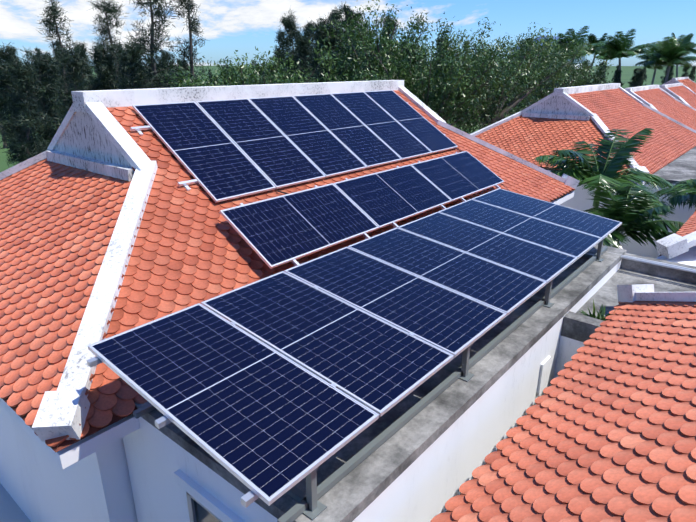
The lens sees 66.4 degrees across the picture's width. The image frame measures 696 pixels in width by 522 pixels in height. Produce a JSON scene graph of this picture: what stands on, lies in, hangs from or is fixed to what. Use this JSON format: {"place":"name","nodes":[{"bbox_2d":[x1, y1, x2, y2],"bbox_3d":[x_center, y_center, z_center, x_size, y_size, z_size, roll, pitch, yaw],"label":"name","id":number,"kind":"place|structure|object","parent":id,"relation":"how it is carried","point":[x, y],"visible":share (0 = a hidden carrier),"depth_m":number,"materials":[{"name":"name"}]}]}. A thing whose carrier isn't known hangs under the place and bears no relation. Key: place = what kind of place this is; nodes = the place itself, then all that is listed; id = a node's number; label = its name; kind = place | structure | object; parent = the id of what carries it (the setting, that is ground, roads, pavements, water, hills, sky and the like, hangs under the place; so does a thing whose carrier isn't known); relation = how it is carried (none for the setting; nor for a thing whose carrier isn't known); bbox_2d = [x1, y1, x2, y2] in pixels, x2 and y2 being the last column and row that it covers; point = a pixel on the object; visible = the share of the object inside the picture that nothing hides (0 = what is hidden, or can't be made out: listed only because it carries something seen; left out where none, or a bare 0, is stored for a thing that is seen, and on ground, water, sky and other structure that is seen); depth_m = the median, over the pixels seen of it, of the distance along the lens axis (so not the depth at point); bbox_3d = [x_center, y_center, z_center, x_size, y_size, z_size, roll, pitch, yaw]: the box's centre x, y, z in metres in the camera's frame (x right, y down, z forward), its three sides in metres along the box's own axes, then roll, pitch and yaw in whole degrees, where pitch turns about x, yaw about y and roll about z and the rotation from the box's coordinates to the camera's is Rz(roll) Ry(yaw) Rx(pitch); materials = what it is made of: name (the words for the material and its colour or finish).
{"place":"outdoors","nodes":[
{"label":"outdoors","id":0,"kind":"place"},
{"bbox_2d":[0,483,30,521],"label":"paved ground","id":1,"kind":"structure","parent":0,"point":[11,510],"depth_m":7.80,"materials":[{"name":"grey"}]},
{"bbox_2d":[0,191,573,521],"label":"villa walls","id":2,"kind":"structure","parent":1,"relation":"on","point":[86,479],"depth_m":5.62,"materials":[{"name":"paint"}]},
{"bbox_2d":[3,397,57,451],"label":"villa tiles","id":3,"kind":"object","parent":2,"relation":"on","point":[23,418],"visible":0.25,"depth_m":4.55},
{"bbox_2d":[56,189,574,451],"bbox_3d":[0.203,-1.646,9.256,3.750,2.343,12.210,16,26,37],"label":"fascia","id":4,"kind":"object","parent":2,"relation":"on","point":[67,443],"visible":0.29,"depth_m":4.37,"materials":[{"name":"paint"}]},
{"bbox_3d":[-1.237,-2.062,10.385,7.500,2.343,12.210,16,26,37],"label":"plain villa roof","id":5,"kind":"object","parent":2,"relation":"on","visible":0},
{"bbox_2d":[0,158,154,446],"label":"villa tiles","id":6,"kind":"object","parent":5,"relation":"on","point":[58,221],"visible":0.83,"depth_m":6.03,"materials":[{"name":"tile"}]},
{"bbox_2d":[46,112,134,181],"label":"villa gablets","id":7,"kind":"object","parent":5,"relation":"on","point":[85,143],"visible":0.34,"depth_m":7.39,"materials":[{"name":"paint"}]},
{"bbox_2d":[0,80,579,441],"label":"villa bands","id":8,"kind":"object","parent":5,"relation":"on","point":[62,410],"visible":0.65,"depth_m":6.71,"materials":[{"name":"paint"}]},
{"bbox_2d":[70,90,573,439],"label":"villa tiles","id":9,"kind":"object","parent":5,"relation":"on","point":[191,247],"visible":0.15,"depth_m":6.38,"materials":[{"name":"tile"}]},
{"bbox_2d":[130,102,500,266],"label":"mounting rails","id":10,"kind":"object","parent":9,"relation":"on","point":[184,184],"visible":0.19,"depth_m":7.26,"materials":[{"name":"metal"}]},
{"bbox_2d":[132,90,457,202],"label":"solar panels","id":11,"kind":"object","parent":10,"relation":"on","point":[229,150],"depth_m":8.65,"materials":[{"name":"blue glass"}]},
{"bbox_2d":[219,151,503,268],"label":"solar panels","id":12,"kind":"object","parent":10,"relation":"on","point":[273,232],"depth_m":7.77,"materials":[{"name":"glass"}]},
{"bbox_2d":[554,336,584,377],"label":"tray walls","id":13,"kind":"structure","parent":1,"relation":"on","point":[568,348],"depth_m":6.62,"materials":[{"name":"paint"}]},
{"bbox_2d":[579,299,618,320],"bbox_3d":[3.161,0.627,6.670,0.544,0.298,0.684,16,26,37],"label":"plant","id":14,"kind":"object","parent":13,"relation":"on","point":[600,314],"visible":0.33,"depth_m":6.71,"materials":[{"name":"green plant"}]},
{"bbox_2d":[595,249,695,272],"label":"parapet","id":15,"kind":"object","parent":13,"relation":"on","point":[659,263],"visible":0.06,"depth_m":7.97,"materials":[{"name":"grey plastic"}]},
{"bbox_2d":[543,168,645,246],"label":"neighbour villa walls","id":16,"kind":"structure","parent":1,"relation":"on","point":[580,200],"depth_m":17.98,"materials":[{"name":"paint"}]},
{"bbox_3d":[10.073,-6.025,22.463,7.500,2.343,12.210,16,26,37],"label":"plain villa roof","id":17,"kind":"object","parent":16,"relation":"on","visible":0},
{"bbox_2d":[475,115,630,174],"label":"neighbour villa tiles","id":18,"kind":"object","parent":17,"relation":"on","point":[529,139],"visible":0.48,"depth_m":19.11,"materials":[{"name":"tile"}]},
{"bbox_2d":[522,96,590,120],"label":"villa gablets","id":19,"kind":"object","parent":17,"relation":"on","point":[558,107],"visible":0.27,"depth_m":19.49,"materials":[{"name":"paint"}]},
{"bbox_2d":[470,83,695,173],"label":"neighbour villa bands","id":20,"kind":"object","parent":17,"relation":"on","point":[595,118],"visible":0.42,"depth_m":20.35,"materials":[{"name":"paint"}]},
{"bbox_2d":[534,128,672,206],"bbox_3d":[6.994,-1.461,15.123,4.011,4.539,3.139,11,23,28],"label":"areca palm","id":21,"kind":"object","parent":1,"relation":"on","point":[606,168],"visible":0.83,"depth_m":14.65,"materials":[{"name":"green"}]},
{"bbox_2d":[583,182,684,249],"bbox_3d":[6.559,-0.120,13.232,3.476,3.934,2.721,-1,20,-1],"label":"areca palm","id":22,"kind":"object","parent":1,"relation":"on","point":[628,214],"visible":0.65,"depth_m":12.34,"materials":[{"name":"green"}]},
{"bbox_2d":[653,178,695,209],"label":"areca palm","id":23,"kind":"object","parent":1,"relation":"on","point":[680,195],"visible":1,"depth_m":13.34,"materials":[{"name":"green"}]},
{"bbox_2d":[657,245,695,265],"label":"pavilion walls","id":24,"kind":"structure","parent":1,"relation":"on","point":[688,257],"depth_m":8.62,"materials":[{"name":"paint"}]},
{"bbox_3d":[8.617,-1.627,10.900,2.035,1.272,9.000,16,26,37],"label":"pavilion under-tiles","id":25,"kind":"object","parent":24,"relation":"on","visible":0},
{"bbox_2d":[676,210,695,236],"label":"pavilion tiles","id":26,"kind":"object","parent":25,"relation":"on","point":[688,227],"visible":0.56,"depth_m":9.66,"materials":[{"name":"tile"}]},
{"bbox_2d":[655,231,695,258],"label":"pavilion bands","id":27,"kind":"object","parent":26,"relation":"on","point":[672,245],"visible":1,"depth_m":8.35,"materials":[{"name":"paint"}]},
{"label":"villa walls","id":28,"kind":"object","parent":1,"relation":"on","visible":0},
{"bbox_2d":[668,86,695,108],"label":"villa tiles","id":29,"kind":"object","parent":28,"relation":"on","point":[687,95],"visible":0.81,"depth_m":44.38,"materials":[{"name":"tile"}]},
{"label":"villa roof","id":30,"kind":"object","parent":28,"relation":"on","visible":0},
{"bbox_2d":[660,83,695,106],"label":"villa bands","id":31,"kind":"object","parent":30,"relation":"on","point":[666,86],"visible":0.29,"depth_m":42.56,"materials":[{"name":"paint"}]},
{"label":"villa walls","id":32,"kind":"object","parent":1,"relation":"on","visible":0},
{"bbox_2d":[634,88,695,129],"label":"villa tiles","id":33,"kind":"object","parent":32,"relation":"on","point":[659,100],"visible":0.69,"depth_m":33.00,"materials":[{"name":"tile"}]},
{"bbox_3d":[18.735,-9.838,34.177,7.500,2.343,12.210,16,26,37],"label":"villa roof","id":34,"kind":"object","parent":32,"relation":"on","visible":0},
{"bbox_2d":[624,85,695,110],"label":"villa bands","id":35,"kind":"object","parent":34,"relation":"attached to","point":[631,90],"visible":0.46,"depth_m":32.90,"materials":[{"name":"paint"}]},
{"bbox_2d":[0,66,695,171],"bbox_3d":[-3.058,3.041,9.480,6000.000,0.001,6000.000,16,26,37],"label":"ground","id":36,"kind":"structure","parent":0,"point":[627,74],"depth_m":322.82,"materials":[{"name":"green plant"}]},
{"bbox_2d":[0,41,25,146],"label":"casuarina tree","id":37,"kind":"object","parent":36,"relation":"on","point":[4,55],"visible":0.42,"depth_m":27.55,"materials":[{"name":"green plant"}]},
{"bbox_2d":[0,56,55,165],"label":"casuarina","id":38,"kind":"object","parent":36,"relation":"on","point":[26,140],"visible":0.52,"depth_m":15.53,"materials":[{"name":"green plant"}]},
{"bbox_2d":[4,46,68,155],"bbox_3d":[-11.387,-4.745,20.675,3.013,6.883,2.780,11,23,27],"label":"casuarina","id":39,"kind":"object","parent":36,"relation":"on","point":[39,62],"visible":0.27,"depth_m":19.79,"materials":[{"name":"green plant"}]},
{"bbox_2d":[37,51,60,124],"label":"casuarina tree","id":40,"kind":"object","parent":36,"relation":"on","point":[47,53],"visible":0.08,"depth_m":53.20,"materials":[{"name":"green plant"}]},
{"bbox_2d":[37,0,88,125],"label":"tree","id":41,"kind":"object","parent":36,"relation":"on","point":[53,11],"visible":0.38,"depth_m":23.67,"materials":[{"name":"green plant"}]},
{"bbox_2d":[50,44,91,126],"bbox_3d":[-9.209,-3.952,18.550,2.457,6.870,2.999,-16,25,-36],"label":"casuarina","id":42,"kind":"object","parent":36,"relation":"on","point":[75,67],"visible":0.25,"depth_m":17.40,"materials":[{"name":"green plant"}]},
{"bbox_2d":[74,42,95,83],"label":"casuarina tree","id":43,"kind":"object","parent":36,"relation":"on","point":[84,50],"visible":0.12,"depth_m":55.78,"materials":[{"name":"green plant"}]},
{"bbox_2d":[83,63,93,89],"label":"casuarina tree","id":44,"kind":"object","parent":36,"relation":"on","point":[90,72],"visible":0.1,"depth_m":46.82,"materials":[{"name":"green plant"}]},
{"bbox_2d":[84,37,118,90],"bbox_3d":[-10.307,-5.829,23.047,2.544,7.298,2.538,-4,21,-10],"label":"casuarina","id":45,"kind":"object","parent":36,"relation":"on","point":[100,58],"visible":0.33,"depth_m":22.05,"materials":[{"name":"green plant"}]},
{"bbox_2d":[88,0,136,89],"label":"tree","id":46,"kind":"object","parent":36,"relation":"on","point":[105,10],"visible":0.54,"depth_m":28.12,"materials":[{"name":"green plant"}]},
{"bbox_2d":[114,29,155,89],"bbox_3d":[-8.502,-5.400,21.513,2.631,7.543,3.155,-17,26,-39],"label":"casuarina","id":47,"kind":"object","parent":36,"relation":"on","point":[135,52],"visible":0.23,"depth_m":20.91,"materials":[{"name":"green plant"}]},
{"bbox_2d":[117,0,181,87],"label":"tree","id":48,"kind":"object","parent":36,"relation":"on","point":[158,14],"visible":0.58,"depth_m":23.18,"materials":[{"name":"green plant"}]},
{"bbox_2d":[151,50,174,87],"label":"casuarina tree","id":49,"kind":"object","parent":36,"relation":"on","point":[164,58],"visible":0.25,"depth_m":52.97,"materials":[{"name":"green plant"}]},
{"bbox_2d":[165,0,218,87],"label":"tree","id":50,"kind":"object","parent":36,"relation":"on","point":[189,5],"visible":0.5,"depth_m":26.51,"materials":[{"name":"green plant"}]},
{"bbox_2d":[220,64,233,84],"bbox_3d":[-6.938,-8.700,32.208,2.225,6.333,2.411,8,22,21],"label":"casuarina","id":51,"kind":"object","parent":36,"relation":"on","point":[226,66],"visible":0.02,"depth_m":31.06,"materials":[{"name":"green plant"}]},
{"bbox_2d":[161,38,347,87],"bbox_3d":[-3.417,-5.976,23.583,8.109,7.164,8.288,7,21,18],"label":"broadleaf tree","id":52,"kind":"object","parent":36,"relation":"on","point":[269,78],"visible":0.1,"depth_m":21.70,"materials":[{"name":"green plant"}]},
{"bbox_2d":[248,59,265,84],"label":"casuarina tree","id":53,"kind":"object","parent":36,"relation":"on","point":[256,72],"depth_m":30.11,"materials":[{"name":"green plant"}]},
{"bbox_2d":[271,28,288,77],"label":"casuarina tree","id":54,"kind":"object","parent":36,"relation":"on","point":[277,39],"visible":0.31,"depth_m":84.83,"materials":[{"name":"green plant"}]},
{"bbox_2d":[278,5,312,82],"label":"casuarina tree","id":55,"kind":"object","parent":36,"relation":"on","point":[289,25],"visible":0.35,"depth_m":43.15,"materials":[{"name":"green plant"}]},
{"bbox_2d":[283,33,312,82],"bbox_3d":[-2.975,-11.608,37.371,2.891,8.229,3.132,5,21,13],"label":"casuarina tree","id":56,"kind":"object","parent":36,"relation":"on","point":[304,48],"visible":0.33,"depth_m":36.13,"materials":[{"name":"green plant"}]},
{"bbox_2d":[299,20,316,80],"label":"casuarina tree","id":57,"kind":"object","parent":36,"relation":"on","point":[306,33],"visible":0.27,"depth_m":86.22,"materials":[{"name":"green plant"}]},
{"bbox_2d":[309,30,326,80],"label":"casuarina tree","id":58,"kind":"object","parent":36,"relation":"on","point":[315,39],"visible":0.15,"depth_m":60.13,"materials":[{"name":"green plant"}]},
{"bbox_2d":[308,13,356,81],"bbox_3d":[-1.262,-10.909,33.836,4.090,9.342,3.774,11,23,27],"label":"casuarina tree","id":59,"kind":"object","parent":36,"relation":"on","point":[333,41],"visible":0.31,"depth_m":32.81,"materials":[{"name":"green plant"}]},
{"bbox_2d":[281,63,387,82],"bbox_3d":[0.052,-6.364,25.649,8.025,6.453,6.431,-1,20,-3],"label":"bush","id":60,"kind":"object","parent":36,"relation":"on","point":[334,77],"visible":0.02,"depth_m":26.18,"materials":[{"name":"green plant"}]},
{"bbox_2d":[320,5,350,73],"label":"casuarina tree","id":61,"kind":"object","parent":36,"relation":"on","point":[337,12],"visible":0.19,"depth_m":52.25,"materials":[{"name":"green plant"}]},
{"bbox_2d":[338,1,361,52],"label":"casuarina tree","id":62,"kind":"object","parent":36,"relation":"on","point":[347,7],"visible":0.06,"depth_m":106.58,"materials":[{"name":"green plant"}]},
{"bbox_2d":[345,7,365,61],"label":"casuarina tree","id":63,"kind":"object","parent":36,"relation":"on","point":[353,16],"visible":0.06,"depth_m":64.54,"materials":[{"name":"green plant"}]},
{"bbox_2d":[344,19,370,78],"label":"casuarina tree","id":64,"kind":"object","parent":36,"relation":"on","point":[360,41],"visible":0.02,"depth_m":49.86,"materials":[{"name":"green plant"}]},
{"bbox_2d":[378,14,401,60],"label":"casuarina tree","id":65,"kind":"object","parent":36,"relation":"on","point":[389,29],"visible":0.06,"depth_m":54.49,"materials":[{"name":"green plant"}]},
{"bbox_2d":[309,0,493,118],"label":"broadleaf tree","id":66,"kind":"object","parent":36,"relation":"on","point":[351,65],"visible":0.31,"depth_m":30.19,"materials":[{"name":"green plant"}]},
{"bbox_2d":[399,42,422,88],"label":"casuarina tree","id":67,"kind":"object","parent":36,"relation":"on","point":[409,54],"visible":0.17,"depth_m":29.15,"materials":[{"name":"green plant"}]},
{"bbox_2d":[345,26,515,133],"bbox_3d":[3.900,-7.962,27.815,9.010,7.960,9.208,0,20,0],"label":"broadleaf tree","id":68,"kind":"object","parent":36,"relation":"on","point":[443,105],"visible":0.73,"depth_m":26.43,"materials":[{"name":"green plant"}]},
{"bbox_2d":[431,37,452,81],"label":"casuarina tree","id":69,"kind":"object","parent":36,"relation":"on","point":[440,40],"visible":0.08,"depth_m":45.30,"materials":[{"name":"green plant"}]},
{"bbox_2d":[452,49,543,132],"bbox_3d":[9.773,-11.626,38.432,7.446,7.472,9.293,-7,21,-18],"label":"broadleaf tree","id":70,"kind":"object","parent":36,"relation":"on","point":[517,89],"visible":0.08,"depth_m":37.00,"materials":[{"name":"green plant"}]},
{"bbox_2d":[445,29,571,117],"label":"broadleaf tree","id":71,"kind":"object","parent":36,"relation":"on","point":[535,64],"visible":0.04,"depth_m":40.36,"materials":[{"name":"green plant"}]},
{"bbox_2d":[429,16,592,132],"bbox_3d":[8.800,-10.010,32.251,10.350,8.740,11.134,10,22,24],"label":"broadleaf tree","id":72,"kind":"object","parent":36,"relation":"on","point":[494,111],"visible":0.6,"depth_m":30.54,"materials":[{"name":"green plant"}]},
{"bbox_2d":[511,31,606,104],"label":"broadleaf tree","id":73,"kind":"object","parent":36,"relation":"on","point":[583,69],"visible":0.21,"depth_m":44.13,"materials":[{"name":"green plant"}]},
{"bbox_2d":[544,26,604,64],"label":"coconut palm","id":74,"kind":"object","parent":36,"relation":"on","point":[577,38],"visible":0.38,"depth_m":60.18,"materials":[{"name":"green"}]},
{"bbox_2d":[543,55,615,86],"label":"bush","id":75,"kind":"object","parent":36,"relation":"on","point":[589,81],"visible":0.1,"depth_m":49.88,"materials":[{"name":"green plant"}]},
{"bbox_2d":[585,33,607,79],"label":"coconut palm","id":76,"kind":"object","parent":36,"relation":"on","point":[591,37],"visible":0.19,"depth_m":80.55,"materials":[{"name":"green"}]},
{"bbox_2d":[595,60,607,84],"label":"bush","id":77,"kind":"object","parent":36,"relation":"on","point":[604,79],"visible":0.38,"depth_m":93.44,"materials":[{"name":"green plant"}]},
{"bbox_2d":[595,53,617,61],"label":"coconut palm","id":78,"kind":"object","parent":36,"relation":"on","point":[604,56],"visible":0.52,"depth_m":101.66,"materials":[{"name":"green"}]},
{"bbox_2d":[611,70,623,86],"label":"bush","id":79,"kind":"object","parent":36,"relation":"on","point":[617,76],"visible":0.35,"depth_m":66.27,"materials":[{"name":"green plant"}]},
{"bbox_2d":[597,29,649,80],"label":"coconut palm","id":80,"kind":"object","parent":36,"relation":"on","point":[617,46],"visible":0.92,"depth_m":65.21,"materials":[{"name":"green"}]},
{"bbox_2d":[628,66,637,87],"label":"bush","id":81,"kind":"object","parent":36,"relation":"on","point":[633,77],"visible":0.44,"depth_m":100.17,"materials":[{"name":"green plant"}]},
{"bbox_2d":[630,67,645,86],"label":"bush","id":82,"kind":"object","parent":36,"relation":"on","point":[639,81],"visible":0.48,"depth_m":70.16,"materials":[{"name":"green plant"}]},
{"bbox_2d":[633,40,674,84],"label":"coconut palm","id":83,"kind":"object","parent":36,"relation":"on","point":[646,59],"visible":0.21,"depth_m":72.94,"materials":[{"name":"green"}]},
{"bbox_2d":[661,66,674,84],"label":"bush","id":84,"kind":"object","parent":36,"relation":"on","point":[671,73],"visible":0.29,"depth_m":96.91,"materials":[{"name":"green plant"}]},
{"bbox_2d":[642,34,695,82],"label":"coconut palm","id":85,"kind":"object","parent":36,"relation":"on","point":[670,55],"visible":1,"depth_m":58.34,"materials":[{"name":"green"}]},
{"bbox_2d":[662,32,695,77],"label":"coconut palm","id":86,"kind":"object","parent":36,"relation":"on","point":[681,40],"visible":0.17,"depth_m":79.20,"materials":[{"name":"green"}]},
{"bbox_2d":[680,65,691,77],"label":"bush","id":87,"kind":"object","parent":36,"relation":"on","point":[685,70],"visible":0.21,"depth_m":73.50,"materials":[{"name":"green plant"}]},
{"bbox_2d":[688,66,695,80],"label":"bush","id":88,"kind":"object","parent":36,"relation":"on","point":[692,77],"visible":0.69,"depth_m":129.56,"materials":[{"name":"green plant"}]},
{"bbox_2d":[0,0,695,65],"label":"sky","id":89,"kind":"structure","parent":0,"point":[229,26],"materials":[{"name":"blue"}]},
{"bbox_2d":[123,260,621,521],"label":"terrace walls","id":90,"kind":"structure","parent":0,"point":[428,482],"depth_m":4.78,"materials":[{"name":"paint"}]},
{"bbox_2d":[186,492,222,521],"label":"window frame","id":91,"kind":"object","parent":90,"relation":"in","point":[191,507],"visible":0.09,"depth_m":4.39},
{"bbox_2d":[194,500,219,521],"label":"window pane","id":92,"kind":"structure","parent":91,"relation":"in","point":[203,514],"depth_m":4.34,"materials":[{"name":"glass"}]},
{"bbox_2d":[174,469,244,521],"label":"window ledge","id":93,"kind":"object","parent":90,"relation":"attached to","point":[221,511],"depth_m":4.15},
{"bbox_2d":[133,238,607,521],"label":"panel support frame","id":94,"kind":"object","parent":90,"relation":"on","point":[309,505],"visible":0.29,"depth_m":4.46,"materials":[{"name":"metal"}]},
{"bbox_2d":[87,357,258,506],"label":"mounting rails","id":95,"kind":"object","parent":94,"relation":"on","point":[248,498],"visible":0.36,"depth_m":3.55,"materials":[{"name":"metal"}]},
{"bbox_2d":[88,188,621,505],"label":"solar panels","id":96,"kind":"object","parent":94,"relation":"on","point":[256,403],"depth_m":4.63,"materials":[{"name":"blue glass"}]},
{"bbox_2d":[211,104,572,387],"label":"panel clamps","id":97,"kind":"object","parent":96,"relation":"attached to","point":[333,385],"visible":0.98,"depth_m":5.52,"materials":[{"name":"silver metal"}]},
{"bbox_2d":[135,244,626,521],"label":"terrace slab","id":98,"kind":"structure","parent":90,"relation":"on","point":[358,490],"depth_m":4.48,"materials":[{"name":"concrete"}]},
{"bbox_2d":[537,356,550,393],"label":"vent wall","id":99,"kind":"structure","parent":90,"relation":"attached to","point":[543,374],"depth_m":6.33,"materials":[{"name":"paint"}]},
{"bbox_2d":[561,253,695,341],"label":"flat roof","id":100,"kind":"structure","parent":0,"point":[579,326],"depth_m":7.79,"materials":[{"name":"concrete"}]},
{"bbox_2d":[619,182,695,258],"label":"neighbour terrace walls","id":101,"kind":"structure","parent":0,"point":[681,214],"depth_m":16.59,"materials":[{"name":"paint"}]},
{"bbox_2d":[568,88,695,173],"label":"neighbour villa tiles","id":102,"kind":"object","parent":101,"relation":"on","point":[669,141],"visible":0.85,"depth_m":21.00,"materials":[{"name":"tile"}]},
{"bbox_2d":[652,146,695,183],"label":"neighbour terrace slab","id":103,"kind":"structure","parent":101,"relation":"on","point":[681,167],"depth_m":17.77,"materials":[{"name":"concrete"}]},
{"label":"villa walls","id":104,"kind":"object","parent":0,"visible":0},
{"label":"far villa plain roof","id":105,"kind":"object","parent":104,"relation":"on","visible":0},
{"bbox_2d":[659,77,695,89],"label":"villa bands","id":106,"kind":"object","parent":105,"relation":"on","point":[677,79],"visible":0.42,"depth_m":55.48,"materials":[{"name":"paint"}]},
{"bbox_2d":[678,79,695,92],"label":"villa tiles","id":107,"kind":"object","parent":105,"relation":"on","point":[690,84],"visible":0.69,"depth_m":56.80,"materials":[{"name":"tile"}]},
{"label":"building walls","id":108,"kind":"object","parent":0,"visible":0},
{"bbox_3d":[-0.377,2.142,0.681,2.205,1.378,15.250,16,26,37],"label":"front roof under-tiles","id":109,"kind":"object","parent":108,"relation":"on","visible":0},
{"bbox_2d":[430,301,695,521],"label":"roof tiles","id":110,"kind":"object","parent":109,"relation":"attached to","point":[604,430],"visible":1,"depth_m":3.77,"materials":[{"name":"tile"}]},
{"bbox_2d":[617,284,695,301],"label":"roof bands","id":111,"kind":"object","parent":110,"relation":"on","point":[637,292],"visible":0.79,"depth_m":6.54,"materials":[{"name":"paint"}]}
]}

